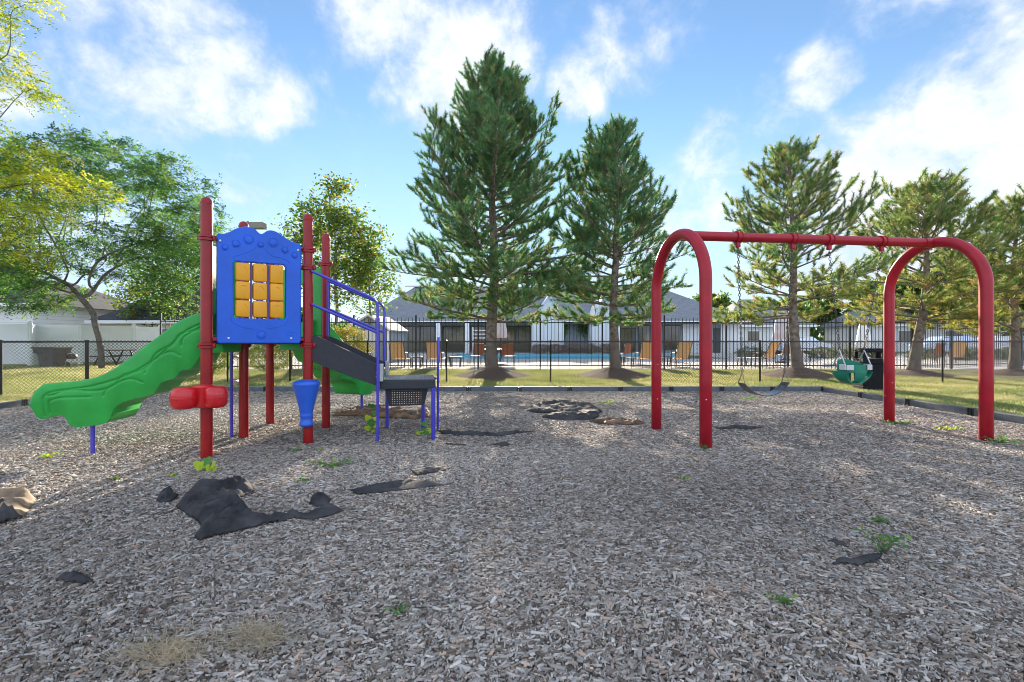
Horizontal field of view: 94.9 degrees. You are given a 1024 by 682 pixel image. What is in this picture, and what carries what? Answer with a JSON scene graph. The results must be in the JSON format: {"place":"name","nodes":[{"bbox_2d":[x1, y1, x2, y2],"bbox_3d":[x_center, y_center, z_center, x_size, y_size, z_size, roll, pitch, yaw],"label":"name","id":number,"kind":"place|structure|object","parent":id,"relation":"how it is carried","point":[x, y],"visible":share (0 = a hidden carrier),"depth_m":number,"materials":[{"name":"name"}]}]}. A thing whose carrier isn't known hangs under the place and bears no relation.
{"place":"outdoors","nodes":[
{"label":"outdoors","id":0,"kind":"place"},
{"bbox_2d":[0,0,1023,336],"label":"sky","id":1,"kind":"structure","parent":0,"point":[263,96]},
{"bbox_2d":[3,350,1023,403],"bbox_3d":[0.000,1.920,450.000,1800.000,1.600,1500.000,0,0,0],"label":"ground","id":2,"kind":"structure","parent":0,"point":[968,372],"depth_m":17.28,"materials":[{"name":"plant"}]},
{"bbox_2d":[32,347,72,366],"bbox_3d":[-19.846,0.703,20.332,0.980,0.895,0.985,0,0,0],"label":"garbage cart","id":3,"kind":"object","parent":2,"relation":"on","point":[52,355],"visible":0.58,"depth_m":20.01,"materials":[{"name":"grey plastic"}]},
{"bbox_2d":[0,281,127,325],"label":"house","id":4,"kind":"structure","parent":2,"relation":"on","point":[100,306],"depth_m":29.01,"materials":[{"name":"white"}]},
{"bbox_2d":[0,0,130,278],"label":"honeylocust tree","id":5,"kind":"object","parent":2,"relation":"on","point":[20,174],"visible":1,"depth_m":8.09,"materials":[{"name":"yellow plant"}]},
{"bbox_2d":[0,321,159,365],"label":"vinyl fence","id":6,"kind":"object","parent":2,"relation":"on","point":[30,331],"visible":0.73,"depth_m":22.89,"materials":[{"name":"plastic"}]},
{"bbox_2d":[90,349,134,364],"bbox_3d":[-18.789,0.784,22.300,1.400,0.758,1.450,0,0,0],"label":"picnic table","id":7,"kind":"object","parent":2,"relation":"on","point":[119,356],"visible":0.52,"depth_m":22.39,"materials":[{"name":"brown wood"}]},
{"bbox_2d":[0,121,236,368],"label":"honeylocust tree","id":8,"kind":"object","parent":2,"relation":"on","point":[175,247],"visible":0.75,"depth_m":18.07,"materials":[{"name":"green plant"}]},
{"bbox_2d":[101,269,199,326],"bbox_3d":[-22.951,-1.743,30.095,5.143,5.930,4.635,0,0,0],"label":"maple tree","id":9,"kind":"object","parent":2,"relation":"on","point":[131,309],"visible":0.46,"depth_m":29.42,"materials":[{"name":"green plant"}]},
{"bbox_2d":[124,234,215,320],"bbox_3d":[-16.662,-2.200,24.040,5.077,6.846,4.919,0,0,0],"label":"maple tree","id":10,"kind":"object","parent":2,"relation":"on","point":[179,292],"visible":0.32,"depth_m":23.19,"materials":[{"name":"green plant"}]},
{"bbox_2d":[84,287,265,357],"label":"house","id":11,"kind":"structure","parent":2,"relation":"on","point":[109,319],"depth_m":30.00,"materials":[{"name":"beige"}]},
{"bbox_2d":[213,352,233,373],"bbox_3d":[-10.096,0.451,15.810,1.440,1.501,1.264,0,0,0],"label":"shrub","id":12,"kind":"object","parent":2,"relation":"on","point":[215,364],"visible":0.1,"depth_m":15.79,"materials":[{"name":"green plant"}]},
{"bbox_2d":[247,221,266,229],"bbox_3d":[-17.980,-3.576,33.000,1.292,9.653,0.550,0,0,0],"label":"area lamp","id":13,"kind":"object","parent":2,"relation":"on","point":[259,225],"visible":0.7,"depth_m":32.73,"materials":[{"name":"grey metal"}]},
{"bbox_2d":[249,344,293,372],"bbox_3d":[-8.113,0.493,15.793,1.666,1.418,1.284,0,0,0],"label":"shrub","id":14,"kind":"object","parent":2,"relation":"on","point":[252,357],"visible":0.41,"depth_m":15.58,"materials":[{"name":"green plant"}]},
{"bbox_2d":[265,299,393,348],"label":"wood","id":15,"kind":"object","parent":2,"relation":"on","point":[339,325],"depth_m":59.55,"materials":[{"name":"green plant"}]},
{"bbox_2d":[268,168,394,327],"bbox_3d":[-8.376,-3.480,22.629,5.459,9.406,5.038,0,0,25],"label":"maple tree","id":16,"kind":"object","parent":2,"relation":"on","point":[334,217],"visible":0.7,"depth_m":22.03,"materials":[{"name":"green plant"}]},
{"bbox_2d":[333,324,374,352],"bbox_3d":[-5.472,0.318,15.593,1.710,1.782,1.390,0,0,0],"label":"shrub","id":17,"kind":"object","parent":2,"relation":"on","point":[349,330],"visible":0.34,"depth_m":15.51,"materials":[{"name":"yellow plant"}]},
{"bbox_2d":[452,367,530,379],"bbox_3d":[-0.682,1.020,15.612,2.591,0.436,2.392,0,0,38],"label":"mulch mound","id":18,"kind":"object","parent":2,"relation":"on","point":[484,374],"visible":0.53,"depth_m":15.06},
{"bbox_2d":[376,43,613,368],"bbox_3d":[-0.552,-4.189,15.559,7.604,10.739,7.379,0,0,0],"label":"pine tree","id":19,"kind":"object","parent":18,"relation":"on","point":[492,140],"visible":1,"depth_m":14.53,"materials":[{"name":"green plant"}]},
{"bbox_2d":[0,391,1023,681],"bbox_3d":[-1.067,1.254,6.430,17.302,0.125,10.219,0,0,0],"label":"wood chips","id":20,"kind":"object","parent":2,"relation":"on","point":[970,579],"visible":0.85,"depth_m":2.79,"materials":[{"name":"wood"}]},
{"bbox_2d":[0,486,36,521],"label":"fabric scrap","id":21,"kind":"object","parent":20,"relation":"on","point":[21,500],"visible":0.89,"depth_m":3.50,"materials":[{"name":"fabric"}]},
{"bbox_2d":[0,498,22,521],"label":"fabric scrap","id":22,"kind":"object","parent":21,"relation":"on","point":[8,512],"visible":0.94,"depth_m":3.17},
{"bbox_2d":[56,571,92,583],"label":"fabric scrap","id":23,"kind":"object","parent":20,"relation":"on","point":[77,577],"visible":1,"depth_m":2.40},
{"bbox_2d":[45,617,244,681],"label":"dry grass tuft","id":24,"kind":"object","parent":20,"relation":"on","point":[174,645],"visible":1,"depth_m":1.85,"materials":[{"name":"plant"}]},
{"bbox_2d":[157,486,178,502],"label":"fabric scrap","id":25,"kind":"object","parent":20,"relation":"on","point":[167,494],"visible":1,"depth_m":3.68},
{"bbox_2d":[193,456,216,471],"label":"vine seedling","id":26,"kind":"object","parent":20,"relation":"on","point":[202,464],"visible":0.97,"depth_m":4.46,"materials":[{"name":"green plant"}]},
{"bbox_2d":[175,475,286,540],"bbox_3d":[-2.178,1.182,3.557,0.559,0.113,1.326,0,0,-43],"label":"fabric scrap","id":27,"kind":"object","parent":20,"relation":"on","point":[214,506],"visible":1,"depth_m":3.29,"materials":[{"name":"fabric"}]},
{"bbox_2d":[29,197,439,458],"bbox_3d":[-2.795,0.013,6.018,3.080,3.075,4.466,0,0,36],"label":"play structure","id":28,"kind":"object","parent":20,"relation":"on","point":[172,357],"visible":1,"depth_m":5.29,"materials":[{"name":"plastic"}]},
{"bbox_2d":[184,609,332,670],"bbox_3d":[-1.069,1.234,1.970,0.578,0.036,0.428,0,0,0],"label":"dry grass tuft","id":29,"kind":"object","parent":20,"relation":"on","point":[260,631],"visible":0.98,"depth_m":1.98,"materials":[{"name":"plant"}]},
{"bbox_2d":[274,503,343,521],"bbox_3d":[-1.435,1.205,3.317,0.458,0.057,0.236,0,0,-28],"label":"fabric scrap","id":30,"kind":"object","parent":20,"relation":"on","point":[326,509],"visible":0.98,"depth_m":3.30,"materials":[{"name":"fabric"}]},
{"bbox_2d":[309,492,330,506],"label":"fabric scrap","id":31,"kind":"object","parent":20,"relation":"on","point":[317,499],"visible":0.97,"depth_m":3.57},
{"bbox_2d":[306,457,360,467],"bbox_3d":[-1.754,1.190,4.577,0.547,0.081,0.315,0,0,-18],"label":"weed","id":32,"kind":"object","parent":20,"relation":"on","point":[333,465],"visible":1,"depth_m":4.60,"materials":[{"name":"green plant"}]},
{"bbox_2d":[364,403,375,432],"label":"vine seedling","id":33,"kind":"object","parent":20,"relation":"on","point":[370,422],"visible":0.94,"depth_m":6.35,"materials":[{"name":"green plant"}]},
{"bbox_2d":[332,405,430,418],"bbox_3d":[-2.080,1.182,8.006,1.677,0.106,1.036,0,0,12],"label":"fabric scrap","id":34,"kind":"object","parent":20,"relation":"on","point":[397,412],"visible":0.75,"depth_m":7.72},
{"bbox_2d":[350,479,442,493],"bbox_3d":[-0.977,1.210,3.959,0.736,0.036,0.283,0,0,-26],"label":"fabric scrap","id":35,"kind":"object","parent":20,"relation":"on","point":[407,484],"visible":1,"depth_m":3.92,"materials":[{"name":"fabric"}]},
{"bbox_2d":[385,602,409,613],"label":"weed","id":36,"kind":"object","parent":20,"relation":"on","point":[400,608],"visible":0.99,"depth_m":2.17,"materials":[{"name":"green plant"}]},
{"bbox_2d":[416,421,430,434],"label":"vine seedling","id":37,"kind":"object","parent":20,"relation":"on","point":[425,423],"visible":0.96,"depth_m":6.20,"materials":[{"name":"green plant"}]},
{"bbox_2d":[411,466,451,475],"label":"fabric scrap","id":38,"kind":"object","parent":20,"relation":"on","point":[421,471],"visible":1,"depth_m":4.39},
{"bbox_2d":[438,429,533,435],"bbox_3d":[-0.371,1.221,6.353,1.333,0.059,0.377,0,0,0],"label":"fabric scrap","id":39,"kind":"object","parent":20,"relation":"on","point":[468,432],"visible":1,"depth_m":6.25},
{"bbox_2d":[0,386,1023,423],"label":"playground border","id":40,"kind":"object","parent":20,"relation":"on","point":[1009,417],"visible":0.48,"depth_m":11.51,"materials":[{"name":"plastic"}]},
{"bbox_2d":[526,400,600,414],"bbox_3d":[1.007,1.179,8.539,1.359,0.119,1.467,0,0,21],"label":"fabric scrap","id":41,"kind":"object","parent":20,"relation":"on","point":[563,405],"visible":0.98,"depth_m":8.26,"materials":[{"name":"fabric"}]},
{"bbox_2d":[542,411,598,419],"bbox_3d":[0.956,1.190,7.591,0.954,0.101,0.544,0,0,0],"label":"fabric scrap","id":42,"kind":"object","parent":20,"relation":"on","point":[568,415],"visible":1,"depth_m":7.47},
{"bbox_2d":[589,417,645,424],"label":"fabric scrap","id":43,"kind":"object","parent":20,"relation":"on","point":[614,420],"visible":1,"depth_m":7.05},
{"bbox_2d":[712,425,761,429],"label":"fabric scrap","id":44,"kind":"object","parent":20,"relation":"on","point":[739,427],"visible":0.98,"depth_m":6.83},
{"bbox_2d":[766,591,798,605],"bbox_3d":[1.287,1.214,2.214,0.156,0.062,0.076,0,0,0],"label":"weed","id":45,"kind":"object","parent":20,"relation":"on","point":[783,599],"visible":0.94,"depth_m":2.22,"materials":[{"name":"green plant"}]},
{"bbox_2d":[651,229,993,448],"bbox_3d":[3.978,0.058,6.265,3.852,2.984,1.448,0,0,-7],"label":"swing frame","id":46,"kind":"object","parent":20,"relation":"on","point":[975,256],"visible":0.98,"depth_m":6.07,"materials":[{"name":"red paint"}]},
{"bbox_2d":[737,247,793,395],"bbox_3d":[3.330,-0.256,6.211,0.800,1.957,0.166,0,0,-9],"label":"belt swing","id":47,"kind":"object","parent":46,"relation":"hanging from","point":[780,387],"visible":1,"depth_m":6.21,"materials":[{"name":"rubber"}]},
{"bbox_2d":[828,250,881,383],"bbox_3d":[4.640,-0.328,6.359,0.800,1.814,0.308,0,0,0],"label":"bucket swing","id":48,"kind":"object","parent":46,"relation":"hanging from","point":[846,367],"visible":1,"depth_m":6.31,"materials":[{"name":"plastic"}]},
{"bbox_2d":[832,552,882,564],"bbox_3d":[1.955,1.218,2.632,0.377,0.032,0.101,0,0,-10],"label":"fabric scrap","id":49,"kind":"object","parent":20,"relation":"on","point":[864,558],"visible":1,"depth_m":2.62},
{"bbox_2d":[854,526,911,554],"bbox_3d":[2.143,1.160,2.714,0.219,0.165,0.218,0,0,-34],"label":"weed","id":50,"kind":"object","parent":20,"relation":"on","point":[889,546],"visible":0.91,"depth_m":2.72,"materials":[{"name":"green plant"}]},
{"bbox_2d":[981,434,1023,443],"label":"weed","id":51,"kind":"object","parent":20,"relation":"on","point":[1003,441],"visible":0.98,"depth_m":5.68,"materials":[{"name":"green plant"}]},
{"bbox_2d":[0,340,1023,394],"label":"chain link fence","id":52,"kind":"object","parent":2,"relation":"on","point":[87,356],"visible":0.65,"depth_m":13.79,"materials":[{"name":"metal"}]},
{"bbox_2d":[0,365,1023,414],"bbox_3d":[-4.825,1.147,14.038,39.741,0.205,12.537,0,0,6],"label":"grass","id":53,"kind":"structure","parent":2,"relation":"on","point":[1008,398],"depth_m":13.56,"materials":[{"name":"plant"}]},
{"bbox_2d":[160,313,912,369],"bbox_3d":[1.420,0.107,17.849,27.798,2.225,1.163,0,0,-3],"label":"iron fence","id":54,"kind":"object","parent":2,"relation":"on","point":[569,322],"visible":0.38,"depth_m":17.94,"materials":[{"name":"metal"}]},
{"bbox_2d":[372,286,753,352],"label":"pool house","id":55,"kind":"structure","parent":2,"relation":"on","point":[687,309],"depth_m":43.90,"materials":[{"name":"grey"}]},
{"bbox_2d":[402,326,435,351],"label":"window","id":56,"kind":"structure","parent":55,"relation":"in","point":[426,328],"depth_m":43.90,"materials":[{"name":"grey glass"}]},
{"bbox_2d":[442,326,464,351],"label":"window","id":57,"kind":"structure","parent":55,"relation":"in","point":[448,328],"depth_m":43.90,"materials":[{"name":"grey glass"}]},
{"bbox_2d":[470,326,530,351],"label":"window","id":58,"kind":"structure","parent":55,"relation":"in","point":[510,328],"depth_m":43.90,"materials":[{"name":"grey glass"}]},
{"bbox_2d":[573,324,586,340],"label":"hanging plant","id":59,"kind":"object","parent":55,"relation":"attached to","point":[583,328],"visible":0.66,"depth_m":43.28,"materials":[{"name":"green plant"}]},
{"bbox_2d":[621,328,635,351],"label":"window","id":60,"kind":"structure","parent":55,"relation":"in","point":[627,330],"depth_m":43.90,"materials":[{"name":"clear glass"}]},
{"bbox_2d":[639,325,650,351],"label":"door","id":61,"kind":"structure","parent":55,"relation":"in","point":[645,327],"depth_m":43.90,"materials":[{"name":"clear glass"}]},
{"bbox_2d":[665,325,679,349],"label":"window","id":62,"kind":"structure","parent":55,"relation":"in","point":[667,327],"depth_m":43.90,"materials":[{"name":"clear glass"}]},
{"bbox_2d":[713,328,719,352],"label":"door","id":63,"kind":"structure","parent":55,"relation":"in","point":[717,329],"depth_m":43.90,"materials":[{"name":"metal"}]},
{"bbox_2d":[457,354,674,355],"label":"pool wall","id":64,"kind":"structure","parent":2,"relation":"on","point":[565,354],"depth_m":39.45,"materials":[{"name":"tile"}]},
{"bbox_2d":[575,366,650,379],"bbox_3d":[3.398,1.018,15.594,2.675,0.435,2.295,0,0,-26],"label":"mulch mound","id":65,"kind":"object","parent":2,"relation":"on","point":[630,374],"visible":0.45,"depth_m":15.09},
{"bbox_2d":[528,112,695,368],"bbox_3d":[3.323,-3.184,15.550,5.079,8.707,5.503,0,0,-22],"label":"pine tree","id":66,"kind":"object","parent":65,"relation":"on","point":[618,188],"visible":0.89,"depth_m":14.88,"materials":[{"name":"green plant"}]},
{"bbox_2d":[217,353,1023,369],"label":"pool deck","id":67,"kind":"structure","parent":2,"relation":"on","point":[718,362],"depth_m":23.08,"materials":[{"name":"concrete"}]},
{"bbox_2d":[337,235,402,324],"bbox_3d":[-7.245,-2.118,24.026,3.948,6.680,3.493,0,0,0],"label":"maple tree","id":68,"kind":"object","parent":67,"relation":"on","point":[376,290],"visible":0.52,"depth_m":23.82,"materials":[{"name":"green plant"}]},
{"bbox_2d":[343,314,407,362],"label":"storage shed","id":69,"kind":"structure","parent":67,"relation":"on","point":[393,332],"depth_m":24.00,"materials":[{"name":"grey"}]},
{"bbox_2d":[359,330,374,356],"bbox_3d":[-7.302,0.300,23.960,0.950,1.700,0.080,0,0,0],"label":"door","id":70,"kind":"structure","parent":69,"relation":"in","point":[371,334],"depth_m":23.94,"materials":[{"name":"white plastic"}]},
{"bbox_2d":[388,342,411,366],"bbox_3d":[-4.782,0.558,20.262,0.688,1.098,1.836,0,0,0],"label":"pool lounger","id":71,"kind":"object","parent":67,"relation":"on","point":[395,352],"visible":0.39,"depth_m":19.58,"materials":[{"name":"wood"}]},
{"bbox_2d":[425,342,444,367],"bbox_3d":[-3.265,0.558,20.262,0.688,1.098,1.836,0,0,0],"label":"pool lounger","id":72,"kind":"object","parent":67,"relation":"on","point":[428,348],"visible":0.44,"depth_m":19.56,"materials":[{"name":"brown metal"}]},
{"bbox_2d":[468,344,484,364],"bbox_3d":[-1.599,0.606,21.455,0.628,1.007,0.644,0,0,-29],"label":"patio chair","id":73,"kind":"object","parent":67,"relation":"on","point":[482,350],"visible":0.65,"depth_m":21.33,"materials":[{"name":"wood"}]},
{"bbox_2d":[497,318,506,364],"bbox_3d":[-0.522,-0.069,22.300,0.654,2.347,0.619,0,0,0],"label":"patio umbrella","id":74,"kind":"object","parent":67,"relation":"on","point":[501,330],"visible":0.55,"depth_m":22.11,"materials":[{"name":"fabric"}]},
{"bbox_2d":[501,344,513,364],"bbox_3d":[-0.186,0.606,21.149,0.628,1.007,0.644,0,0,6],"label":"patio chair","id":75,"kind":"object","parent":67,"relation":"on","point":[510,352],"visible":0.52,"depth_m":20.94,"materials":[{"name":"wood"}]},
{"bbox_2d":[530,344,546,353],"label":"flowering bush","id":76,"kind":"object","parent":67,"relation":"on","point":[538,350],"visible":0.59,"depth_m":40.77,"materials":[{"name":"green plant"}]},
{"bbox_2d":[564,343,582,353],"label":"flowering bush","id":77,"kind":"object","parent":67,"relation":"on","point":[576,349],"visible":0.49,"depth_m":40.75,"materials":[{"name":"green plant"}]},
{"bbox_2d":[581,343,599,353],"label":"flowering bush","id":78,"kind":"object","parent":67,"relation":"on","point":[584,349],"visible":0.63,"depth_m":40.73,"materials":[{"name":"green plant"}]},
{"bbox_2d":[626,342,650,366],"bbox_3d":[5.689,0.558,20.759,0.688,1.098,1.836,0,0,-7],"label":"pool lounger","id":79,"kind":"object","parent":67,"relation":"on","point":[646,350],"visible":0.34,"depth_m":20.10,"materials":[{"name":"brown fabric"}]},
{"bbox_2d":[662,342,692,366],"bbox_3d":[7.145,0.558,20.460,0.688,1.098,1.836,0,0,-6],"label":"pool lounger","id":80,"kind":"object","parent":67,"relation":"on","point":[685,348],"visible":0.52,"depth_m":19.76,"materials":[{"name":"brown metal"}]},
{"bbox_2d":[735,342,779,364],"bbox_3d":[10.976,0.558,21.016,0.688,1.098,1.836,0,0,-26],"label":"pool lounger","id":81,"kind":"object","parent":67,"relation":"on","point":[771,348],"visible":0.39,"depth_m":20.43,"materials":[{"name":"wood"}]},
{"bbox_2d":[772,310,786,362],"bbox_3d":[13.736,-0.279,24.000,0.817,2.768,0.773,0,0,0],"label":"patio umbrella","id":82,"kind":"object","parent":67,"relation":"on","point":[782,330],"visible":0.56,"depth_m":23.83,"materials":[{"name":"fabric"}]},
{"bbox_2d":[855,321,872,347],"bbox_3d":[18.323,0.030,24.500,0.763,2.149,0.722,0,0,0],"label":"patio umbrella","id":83,"kind":"object","parent":67,"relation":"on","point":[867,345],"visible":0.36,"depth_m":24.34,"materials":[{"name":"white fabric"}]},
{"bbox_2d":[945,342,966,363],"bbox_3d":[21.477,0.558,22.905,0.688,1.098,1.836,0,0,29],"label":"pool lounger","id":84,"kind":"object","parent":67,"relation":"on","point":[959,350],"visible":0.28,"depth_m":22.27,"materials":[{"name":"brown metal"}]},
{"bbox_2d":[692,290,731,309],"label":"shade tree","id":85,"kind":"object","parent":2,"relation":"on","point":[722,299],"visible":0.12,"depth_m":62.53,"materials":[{"name":"green plant"}]},
{"bbox_2d":[734,346,763,356],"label":"bedding shrub","id":86,"kind":"object","parent":2,"relation":"on","point":[738,350],"visible":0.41,"depth_m":30.86,"materials":[{"name":"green plant"}]},
{"bbox_2d":[723,299,816,350],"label":"house","id":87,"kind":"structure","parent":2,"relation":"on","point":[748,329],"depth_m":52.00,"materials":[{"name":"white"}]},
{"bbox_2d":[747,331,759,340],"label":"window","id":88,"kind":"structure","parent":87,"relation":"in","point":[748,332],"depth_m":51.92,"materials":[{"name":"white glass"}]},
{"bbox_2d":[756,366,834,378],"bbox_3d":[9.442,1.010,15.696,2.653,0.436,2.270,0,0,-20],"label":"mulch mound","id":89,"kind":"object","parent":2,"relation":"on","point":[812,371],"visible":0.5,"depth_m":15.19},
{"bbox_2d":[766,298,824,321],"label":"shade tree","id":90,"kind":"object","parent":2,"relation":"on","point":[802,309],"visible":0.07,"depth_m":59.22,"materials":[{"name":"green plant"}]},
{"bbox_2d":[712,134,901,368],"bbox_3d":[9.339,-2.844,15.562,5.584,8.046,6.369,0,0,28],"label":"pine tree","id":91,"kind":"object","parent":2,"relation":"on","point":[774,216],"visible":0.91,"depth_m":15.03,"materials":[{"name":"green plant"}]},
{"bbox_2d":[807,346,839,358],"bbox_3d":[19.942,0.749,30.028,2.295,0.864,1.158,0,0,0],"label":"bedding shrub","id":92,"kind":"object","parent":2,"relation":"on","point":[822,350],"visible":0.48,"depth_m":29.80,"materials":[{"name":"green plant"}]},
{"bbox_2d":[804,276,864,324],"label":"shade tree","id":93,"kind":"object","parent":2,"relation":"on","point":[823,304],"visible":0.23,"depth_m":58.28,"materials":[{"name":"green plant"}]},
{"bbox_2d":[853,348,882,390],"bbox_3d":[9.180,0.723,12.000,0.600,1.065,0.600,0,0,16],"label":"trash can","id":94,"kind":"object","parent":2,"relation":"on","point":[874,381],"visible":0.62,"depth_m":11.76,"materials":[{"name":"black plastic"}]},
{"bbox_2d":[851,276,934,312],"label":"shade tree","id":95,"kind":"object","parent":2,"relation":"on","point":[878,287],"visible":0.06,"depth_m":54.79,"materials":[{"name":"green plant"}]},
{"bbox_2d":[810,320,1008,340],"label":"wood","id":96,"kind":"object","parent":2,"relation":"on","point":[815,333],"visible":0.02,"depth_m":70.31,"materials":[{"name":"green plant"}]},
{"bbox_2d":[819,302,1006,351],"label":"house","id":97,"kind":"structure","parent":2,"relation":"on","point":[857,315],"depth_m":50.73,"materials":[{"name":"white"}]},
{"bbox_2d":[897,330,909,340],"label":"window","id":98,"kind":"structure","parent":97,"relation":"in","point":[898,331],"depth_m":49.92,"materials":[{"name":"white glass"}]},
{"bbox_2d":[817,165,1023,370],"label":"pine tree","id":99,"kind":"object","parent":2,"relation":"on","point":[930,193],"visible":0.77,"depth_m":15.25,"materials":[{"name":"green plant"}]},
{"bbox_2d":[895,370,964,377],"bbox_3d":[13.766,1.073,16.073,2.631,0.272,2.211,0,0,0],"label":"mulch mound","id":100,"kind":"object","parent":2,"relation":"on","point":[921,372],"visible":0.48,"depth_m":15.54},
{"bbox_2d":[895,258,1005,327],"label":"shade tree","id":101,"kind":"object","parent":2,"relation":"on","point":[903,287],"visible":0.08,"depth_m":50.32,"materials":[{"name":"green plant"}]},
{"bbox_2d":[908,181,1023,369],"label":"pine tree","id":102,"kind":"object","parent":2,"relation":"on","point":[1013,314],"visible":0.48,"depth_m":16.19,"materials":[{"name":"green plant"}]},
{"bbox_2d":[913,320,1023,368],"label":"iron fence","id":103,"kind":"object","parent":2,"relation":"on","point":[951,344],"visible":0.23,"depth_m":18.77,"materials":[{"name":"metal"}]},
{"bbox_2d":[944,251,1023,335],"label":"shade tree","id":104,"kind":"object","parent":2,"relation":"on","point":[1004,260],"visible":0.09,"depth_m":45.06,"materials":[{"name":"green plant"}]},
{"bbox_2d":[973,369,1023,375],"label":"mulch mound","id":105,"kind":"object","parent":2,"relation":"on","point":[1020,372],"visible":0.4,"depth_m":15.94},
{"bbox_2d":[453,356,697,358],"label":"water","id":106,"kind":"structure","parent":0,"point":[545,357],"depth_m":36.46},
{"bbox_2d":[844,354,1006,361],"bbox_3d":[40.000,1.200,30.000,26.000,0.190,22.000,0,0,0],"label":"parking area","id":107,"kind":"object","parent":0,"point":[897,355],"depth_m":33.51,"materials":[{"name":"concrete"}]},
{"bbox_2d":[767,337,832,354],"bbox_3d":[23.285,0.380,38.000,4.500,1.450,1.890,0,0,-9],"label":"parked car","id":108,"kind":"object","parent":107,"relation":"on","point":[828,345],"visible":0.23,"depth_m":37.24,"materials":[{"name":"paint"}]},
{"bbox_2d":[908,336,973,355],"bbox_3d":[30.929,0.380,33.000,4.500,1.450,1.890,0,0,11],"label":"parked car","id":109,"kind":"object","parent":107,"relation":"on","point":[934,338],"visible":0.04,"depth_m":32.44,"materials":[{"name":"paint"}]},
{"bbox_2d":[966,336,1008,355],"bbox_3d":[32.517,0.380,31.000,4.500,1.450,1.890,0,0,11],"label":"parked car","id":110,"kind":"object","parent":107,"relation":"on","point":[1005,339],"visible":0.04,"depth_m":30.37,"materials":[{"name":"paint"}]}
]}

